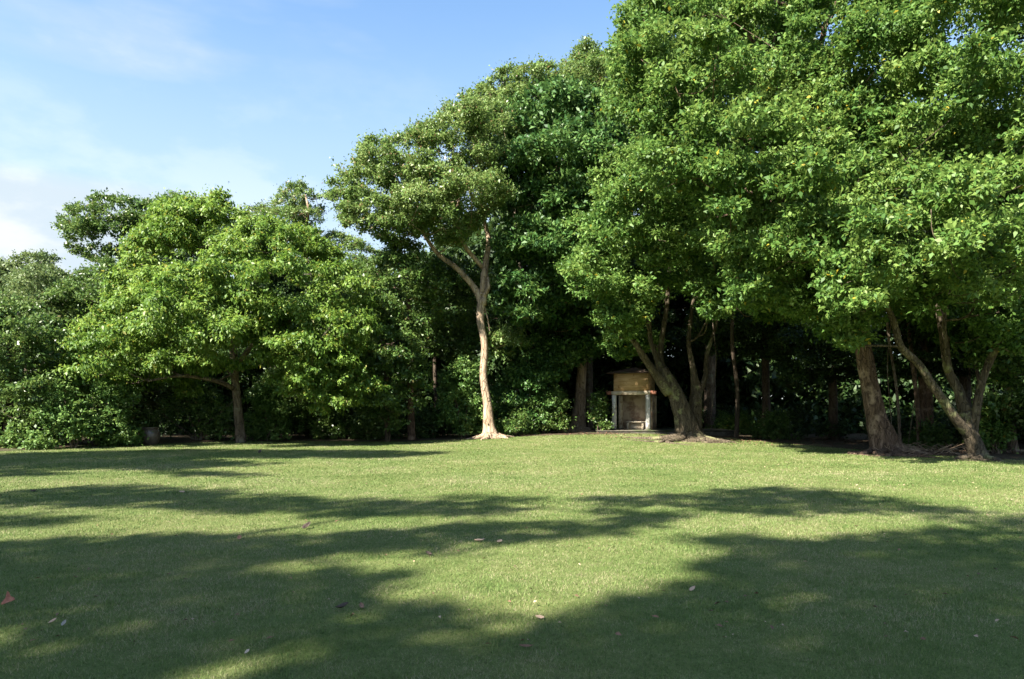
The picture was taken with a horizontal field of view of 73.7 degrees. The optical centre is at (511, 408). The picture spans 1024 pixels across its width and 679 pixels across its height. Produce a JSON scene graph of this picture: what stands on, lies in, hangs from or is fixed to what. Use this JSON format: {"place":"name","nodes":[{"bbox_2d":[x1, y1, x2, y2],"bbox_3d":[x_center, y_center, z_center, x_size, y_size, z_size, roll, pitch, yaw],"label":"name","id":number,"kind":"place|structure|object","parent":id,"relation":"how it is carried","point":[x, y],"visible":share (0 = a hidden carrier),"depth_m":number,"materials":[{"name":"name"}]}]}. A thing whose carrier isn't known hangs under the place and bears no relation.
{"place":"outdoors","nodes":[
{"label":"outdoors","id":0,"kind":"place"},
{"bbox_2d":[0,433,1023,678],"bbox_3d":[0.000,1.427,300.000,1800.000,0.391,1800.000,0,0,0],"label":"lawn","id":1,"kind":"structure","parent":0,"point":[482,661],"depth_m":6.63,"materials":[{"name":"green plant"}]},
{"bbox_2d":[1,591,14,604],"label":"fallen leaf","id":2,"kind":"object","parent":1,"relation":"on","point":[8,598],"visible":1,"depth_m":5.58,"materials":[{"name":"plant"}]},
{"bbox_2d":[141,427,160,444],"bbox_3d":[-15.768,1.201,29.762,0.867,0.793,0.812,0,0,0],"label":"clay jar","id":3,"kind":"object","parent":1,"relation":"on","point":[154,436],"visible":0.73,"depth_m":29.48,"materials":[{"name":"grey ceramic"}]},
{"bbox_2d":[34,181,391,442],"bbox_3d":[-13.971,-4.654,30.655,17.890,12.638,12.677,0,0,0],"label":"spreading tree","id":4,"kind":"object","parent":1,"relation":"on","point":[136,349],"visible":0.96,"depth_m":28.43,"materials":[{"name":"green plant"}]},
{"bbox_2d":[302,522,310,528],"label":"fallen leaf","id":5,"kind":"object","parent":1,"relation":"on","point":[307,524],"visible":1,"depth_m":9.09,"materials":[{"name":"beige plant"}]},
{"bbox_2d":[335,602,348,607],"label":"fallen leaf","id":6,"kind":"object","parent":1,"relation":"on","point":[341,605],"visible":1,"depth_m":5.42,"materials":[{"name":"grey plant"}]},
{"bbox_2d":[12,446,1020,641],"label":"lawn litter","id":7,"kind":"object","parent":1,"relation":"on","point":[719,624],"visible":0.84,"depth_m":5.49,"materials":[{"name":"brown plant"}]},
{"bbox_2d":[519,644,533,646],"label":"fallen leaf","id":8,"kind":"object","parent":1,"relation":"on","point":[526,645],"visible":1,"depth_m":4.53,"materials":[{"name":"grey plant"}]},
{"bbox_2d":[191,444,1013,643],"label":"petal litter","id":9,"kind":"object","parent":1,"relation":"on","point":[976,635],"visible":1,"depth_m":8.46,"materials":[{"name":"beige plant"}]},
{"bbox_2d":[549,131,811,444],"bbox_3d":[7.442,-6.576,30.157,11.782,16.442,12.337,0,0,0],"label":"leaning fig","id":10,"kind":"object","parent":1,"relation":"on","point":[603,239],"visible":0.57,"depth_m":27.30,"materials":[{"name":"green plant"}]},
{"bbox_2d":[0,431,1023,459],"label":"forest floor","id":11,"kind":"structure","parent":0,"point":[856,438],"depth_m":32.92,"materials":[{"name":"brown soil"}]},
{"bbox_2d":[0,257,10,290],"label":"tree","id":12,"kind":"object","parent":11,"relation":"on","point":[1,266],"visible":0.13,"depth_m":54.39,"materials":[{"name":"green plant"}]},
{"bbox_2d":[0,413,40,448],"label":"shrub","id":13,"kind":"object","parent":11,"relation":"on","point":[13,431],"visible":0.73,"depth_m":27.08,"materials":[{"name":"green plant"}]},
{"bbox_2d":[0,248,69,283],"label":"tree","id":14,"kind":"object","parent":11,"relation":"on","point":[35,255],"visible":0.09,"depth_m":54.45,"materials":[{"name":"green plant"}]},
{"bbox_2d":[0,291,72,441],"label":"bushy tree","id":15,"kind":"object","parent":11,"relation":"on","point":[16,397],"visible":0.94,"depth_m":27.25,"materials":[{"name":"green plant"}]},
{"bbox_2d":[0,258,79,408],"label":"bushy tree","id":16,"kind":"object","parent":11,"relation":"on","point":[33,276],"visible":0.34,"depth_m":35.96,"materials":[{"name":"green plant"}]},
{"bbox_2d":[22,412,76,444],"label":"shrub","id":17,"kind":"object","parent":11,"relation":"on","point":[36,428],"visible":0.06,"depth_m":29.91,"materials":[{"name":"green plant"}]},
{"bbox_2d":[9,373,122,450],"bbox_3d":[-17.573,0.262,27.443,3.353,3.398,3.276,0,0,0],"label":"shrub","id":18,"kind":"object","parent":11,"relation":"on","point":[69,423],"visible":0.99,"depth_m":26.95,"materials":[{"name":"green plant"}]},
{"bbox_2d":[62,269,91,278],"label":"tree","id":19,"kind":"object","parent":11,"relation":"on","point":[65,273],"depth_m":55.09,"materials":[{"name":"green plant"}]},
{"bbox_2d":[36,250,138,408],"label":"bushy tree","id":20,"kind":"object","parent":11,"relation":"on","point":[70,292],"visible":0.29,"depth_m":35.63,"materials":[{"name":"green plant"}]},
{"bbox_2d":[77,377,152,446],"bbox_3d":[-16.872,0.323,28.699,3.092,3.423,2.701,0,0,0],"label":"shrub","id":21,"kind":"object","parent":11,"relation":"on","point":[112,395],"visible":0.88,"depth_m":28.31,"materials":[{"name":"green plant"}]},
{"bbox_2d":[50,187,180,403],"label":"dark crowned tree","id":22,"kind":"object","parent":11,"relation":"on","point":[90,226],"visible":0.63,"depth_m":41.07,"materials":[{"name":"green plant"}]},
{"bbox_2d":[121,404,166,440],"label":"shrub","id":23,"kind":"object","parent":11,"relation":"on","point":[135,419],"visible":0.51,"depth_m":32.02,"materials":[{"name":"green plant"}]},
{"bbox_2d":[139,376,251,441],"bbox_3d":[-14.735,-0.160,33.068,5.021,3.791,3.956,0,0,0],"label":"shrub","id":24,"kind":"object","parent":11,"relation":"on","point":[221,422],"visible":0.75,"depth_m":32.49,"materials":[{"name":"green plant"}]},
{"bbox_2d":[123,221,316,434],"bbox_3d":[-18.044,-4.797,40.721,14.012,13.959,8.917,0,0,0],"label":"forest tree","id":25,"kind":"object","parent":11,"relation":"on","point":[245,380],"visible":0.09,"depth_m":39.66,"materials":[{"name":"green plant"}]},
{"bbox_2d":[234,375,295,441],"bbox_3d":[-11.810,0.040,33.062,2.890,3.509,2.819,0,0,0],"label":"shrub","id":26,"kind":"object","parent":11,"relation":"on","point":[264,405],"visible":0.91,"depth_m":32.74,"materials":[{"name":"green plant"}]},
{"bbox_2d":[252,354,337,436],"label":"forest tree","id":27,"kind":"object","parent":11,"relation":"on","point":[299,410],"visible":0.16,"depth_m":34.56,"materials":[{"name":"green plant"}]},
{"bbox_2d":[235,174,394,400],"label":"olive tree","id":28,"kind":"object","parent":11,"relation":"on","point":[296,208],"visible":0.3,"depth_m":44.69,"materials":[{"name":"green plant"}]},
{"bbox_2d":[278,401,353,439],"bbox_3d":[-10.092,0.617,35.035,4.184,2.631,3.506,0,0,0],"label":"shrub","id":29,"kind":"object","parent":11,"relation":"on","point":[301,427],"visible":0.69,"depth_m":34.47,"materials":[{"name":"green plant"}]},
{"bbox_2d":[303,254,397,359],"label":"forest tree","id":30,"kind":"object","parent":11,"relation":"on","point":[361,264],"visible":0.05,"depth_m":38.21,"materials":[{"name":"green plant"}]},
{"bbox_2d":[343,369,375,437],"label":"sapling","id":31,"kind":"object","parent":11,"relation":"on","point":[346,411],"depth_m":35.82,"materials":[{"name":"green plant"}]},
{"bbox_2d":[331,408,404,439],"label":"shrub","id":32,"kind":"object","parent":11,"relation":"on","point":[359,428],"visible":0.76,"depth_m":34.21,"materials":[{"name":"green plant"}]},
{"bbox_2d":[363,354,406,438],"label":"sapling","id":33,"kind":"object","parent":11,"relation":"on","point":[371,372],"visible":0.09,"depth_m":34.02,"materials":[{"name":"green plant"}]},
{"bbox_2d":[336,284,437,441],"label":"forest tree","id":34,"kind":"object","parent":11,"relation":"on","point":[390,359],"visible":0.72,"depth_m":31.20,"materials":[{"name":"green plant"}]},
{"bbox_2d":[358,233,458,439],"bbox_3d":[-5.036,-3.567,33.496,5.122,10.633,6.020,0,0,-25],"label":"forest tree","id":35,"kind":"object","parent":11,"relation":"on","point":[411,281],"visible":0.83,"depth_m":32.35,"materials":[{"name":"green plant"}]},
{"bbox_2d":[400,404,445,436],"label":"shrub","id":36,"kind":"object","parent":11,"relation":"on","point":[422,414],"visible":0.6,"depth_m":35.24,"materials":[{"name":"green plant"}]},
{"bbox_2d":[318,87,535,439],"bbox_3d":[-3.537,-7.218,32.427,10.002,17.586,9.870,0,0,-34],"label":"tall tree","id":37,"kind":"object","parent":11,"relation":"on","point":[422,205],"visible":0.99,"depth_m":31.10,"materials":[{"name":"green plant"}]},
{"bbox_2d":[404,249,500,432],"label":"forest tree","id":38,"kind":"object","parent":11,"relation":"on","point":[457,326],"visible":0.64,"depth_m":36.04,"materials":[{"name":"green plant"}]},
{"bbox_2d":[428,345,499,437],"bbox_3d":[-2.359,-0.777,34.100,3.586,4.726,3.054,0,0,0],"label":"shrub","id":39,"kind":"object","parent":11,"relation":"on","point":[465,371],"visible":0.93,"depth_m":33.66,"materials":[{"name":"green plant"}]},
{"bbox_2d":[450,53,567,433],"bbox_3d":[0.073,-9.435,38.557,7.416,22.378,8.570,0,0,0],"label":"forest tree","id":40,"kind":"object","parent":11,"relation":"on","point":[515,78],"visible":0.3,"depth_m":37.89,"materials":[{"name":"green plant"}]},
{"bbox_2d":[0,90,1023,433],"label":"wood","id":41,"kind":"object","parent":11,"relation":"on","point":[850,402],"visible":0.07,"depth_m":44.70,"materials":[{"name":"green plant"}]},
{"bbox_2d":[0,395,1023,446],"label":"undergrowth","id":42,"kind":"object","parent":11,"relation":"on","point":[822,430],"visible":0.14,"depth_m":34.58,"materials":[{"name":"green plant"}]},
{"bbox_2d":[494,401,539,435],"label":"shrub","id":43,"kind":"object","parent":11,"relation":"on","point":[515,426],"visible":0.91,"depth_m":33.90,"materials":[{"name":"green plant"}]},
{"bbox_2d":[488,343,574,432],"bbox_3d":[0.824,-0.938,36.488,5.103,5.135,5.710,0,0,0],"label":"bush","id":44,"kind":"object","parent":11,"relation":"on","point":[524,375],"visible":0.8,"depth_m":35.20,"materials":[{"name":"green plant"}]},
{"bbox_2d":[485,268,602,432],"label":"forest tree","id":45,"kind":"object","parent":11,"relation":"on","point":[497,322],"visible":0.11,"depth_m":39.62,"materials":[{"name":"green plant"}]},
{"bbox_2d":[518,381,575,434],"bbox_3d":[1.702,-0.026,35.583,3.557,3.292,2.950,0,0,0],"label":"shrub","id":46,"kind":"object","parent":11,"relation":"on","point":[559,419],"visible":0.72,"depth_m":34.84,"materials":[{"name":"green plant"}]},
{"bbox_2d":[487,73,633,432],"bbox_3d":[2.555,-8.134,34.492,8.528,19.338,11.272,0,0,0],"label":"glossy tree","id":47,"kind":"object","parent":11,"relation":"on","point":[538,152],"visible":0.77,"depth_m":32.42,"materials":[{"name":"green plant"}]},
{"bbox_2d":[533,33,646,427],"bbox_3d":[4.900,-10.471,40.496,8.504,24.278,7.889,0,0,0],"label":"forest tree","id":48,"kind":"object","parent":11,"relation":"on","point":[586,63],"visible":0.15,"depth_m":39.49,"materials":[{"name":"green plant"}]},
{"bbox_2d":[581,386,615,431],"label":"shrub","id":49,"kind":"object","parent":11,"relation":"on","point":[598,402],"visible":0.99,"depth_m":35.14,"materials":[{"name":"green plant"}]},
{"bbox_2d":[593,248,728,371],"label":"forest tree","id":50,"kind":"object","parent":11,"relation":"on","point":[677,338],"visible":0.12,"depth_m":42.70,"materials":[{"name":"green plant"}]},
{"bbox_2d":[590,428,739,435],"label":"stone platform","id":51,"kind":"structure","parent":11,"relation":"on","point":[719,432],"depth_m":34.74,"materials":[{"name":"grey stone"}]},
{"bbox_2d":[606,367,657,429],"bbox_3d":[6.517,-0.545,36.318,2.620,3.299,2.240,0,0,23],"label":"shrine","id":52,"kind":"object","parent":51,"relation":"on","point":[634,387],"visible":0.93,"depth_m":35.88,"materials":[{"name":"brown wood"}]},
{"bbox_2d":[626,0,815,428],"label":"forest tree","id":53,"kind":"object","parent":11,"relation":"on","point":[709,397],"visible":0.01,"depth_m":41.94,"materials":[{"name":"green plant"}]},
{"bbox_2d":[704,406,758,434],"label":"shrub","id":54,"kind":"object","parent":11,"relation":"on","point":[722,423],"visible":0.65,"depth_m":38.74,"materials":[{"name":"green plant"}]},
{"bbox_2d":[730,312,739,437],"bbox_3d":[10.909,-2.802,33.219,2.618,9.282,3.327,0,0,45],"label":"trunk","id":55,"kind":"object","parent":11,"relation":"on","point":[737,407],"visible":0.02,"depth_m":33.58,"materials":[{"name":"brown plant"}]},
{"bbox_2d":[679,230,808,425],"bbox_3d":[13.826,-4.123,37.142,8.454,12.483,10.148,0,0,37],"label":"forest tree","id":56,"kind":"object","parent":11,"relation":"on","point":[752,347],"visible":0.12,"depth_m":35.94,"materials":[{"name":"green plant"}]},
{"bbox_2d":[711,322,715,415],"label":"vine","id":57,"kind":"object","parent":56,"relation":"hanging from","point":[715,373],"visible":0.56,"depth_m":32.69,"materials":[{"name":"brown plant"}]},
{"bbox_2d":[743,408,803,439],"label":"shrub","id":58,"kind":"object","parent":11,"relation":"on","point":[776,427],"visible":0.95,"depth_m":32.76,"materials":[{"name":"green plant"}]},
{"bbox_2d":[592,0,958,457],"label":"huge tree","id":59,"kind":"object","parent":11,"relation":"on","point":[813,171],"visible":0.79,"depth_m":20.71,"materials":[{"name":"green plant"}]},
{"bbox_2d":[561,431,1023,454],"bbox_3d":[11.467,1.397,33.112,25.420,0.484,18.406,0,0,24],"label":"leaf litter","id":60,"kind":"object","parent":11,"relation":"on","point":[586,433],"visible":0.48,"depth_m":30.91,"materials":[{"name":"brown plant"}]},
{"bbox_2d":[760,316,877,441],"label":"forest tree","id":61,"kind":"object","parent":11,"relation":"on","point":[830,371],"visible":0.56,"depth_m":32.15,"materials":[{"name":"green plant"}]},
{"bbox_2d":[886,267,921,439],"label":"sapling","id":62,"kind":"object","parent":11,"relation":"on","point":[896,387],"depth_m":25.41,"materials":[{"name":"brown plant"}]},
{"bbox_2d":[887,322,891,423],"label":"vine","id":63,"kind":"object","parent":62,"relation":"hanging from","point":[887,373],"visible":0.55,"depth_m":25.40,"materials":[{"name":"brown plant"}]},
{"bbox_2d":[891,227,921,448],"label":"sapling","id":64,"kind":"object","parent":11,"relation":"on","point":[916,397],"visible":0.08,"depth_m":26.97,"materials":[{"name":"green plant"}]},
{"bbox_2d":[908,343,916,443],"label":"vine","id":65,"kind":"object","parent":64,"relation":"hanging from","point":[914,401],"visible":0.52,"depth_m":27.07,"materials":[{"name":"brown plant"}]},
{"bbox_2d":[794,0,1023,460],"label":"many stemmed tree","id":66,"kind":"object","parent":11,"relation":"on","point":[976,70],"visible":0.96,"depth_m":18.69,"materials":[{"name":"green plant"}]},
{"bbox_2d":[853,310,976,446],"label":"forest tree","id":67,"kind":"object","parent":11,"relation":"on","point":[880,359],"visible":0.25,"depth_m":27.52,"materials":[{"name":"green plant"}]},
{"bbox_2d":[874,442,986,454],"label":"twig litter","id":68,"kind":"object","parent":11,"relation":"on","point":[949,449],"visible":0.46,"depth_m":24.74,"materials":[{"name":"brown wood"}]},
{"bbox_2d":[902,415,961,449],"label":"shrub","id":69,"kind":"object","parent":11,"relation":"on","point":[930,435],"visible":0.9,"depth_m":26.58,"materials":[{"name":"green plant"}]},
{"bbox_2d":[910,246,957,424],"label":"sapling","id":70,"kind":"object","parent":11,"relation":"on","point":[930,408],"visible":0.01,"depth_m":27.99,"materials":[{"name":"brown plant"}]},
{"bbox_2d":[891,221,1023,441],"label":"forest tree","id":71,"kind":"object","parent":11,"relation":"on","point":[963,375],"visible":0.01,"depth_m":30.45,"materials":[{"name":"green plant"}]},
{"bbox_2d":[952,252,995,417],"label":"sapling","id":72,"kind":"object","parent":11,"relation":"on","point":[977,374],"visible":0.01,"depth_m":25.56,"materials":[{"name":"green plant"}]},
{"bbox_2d":[957,333,1023,434],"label":"forest tree","id":73,"kind":"object","parent":11,"relation":"on","point":[1013,404],"visible":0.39,"depth_m":23.33,"materials":[{"name":"green plant"}]},
{"bbox_2d":[958,396,1022,453],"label":"shrub","id":74,"kind":"object","parent":11,"relation":"on","point":[993,433],"visible":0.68,"depth_m":24.08,"materials":[{"name":"green plant"}]},
{"bbox_2d":[963,142,1023,452],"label":"slender tree","id":75,"kind":"object","parent":11,"relation":"on","point":[1010,445],"visible":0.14,"depth_m":24.06,"materials":[{"name":"green plant"}]},
{"bbox_2d":[0,0,1023,395],"label":"sky","id":76,"kind":"structure","parent":0,"point":[142,98],"materials":[{"name":"blue"}]}
]}

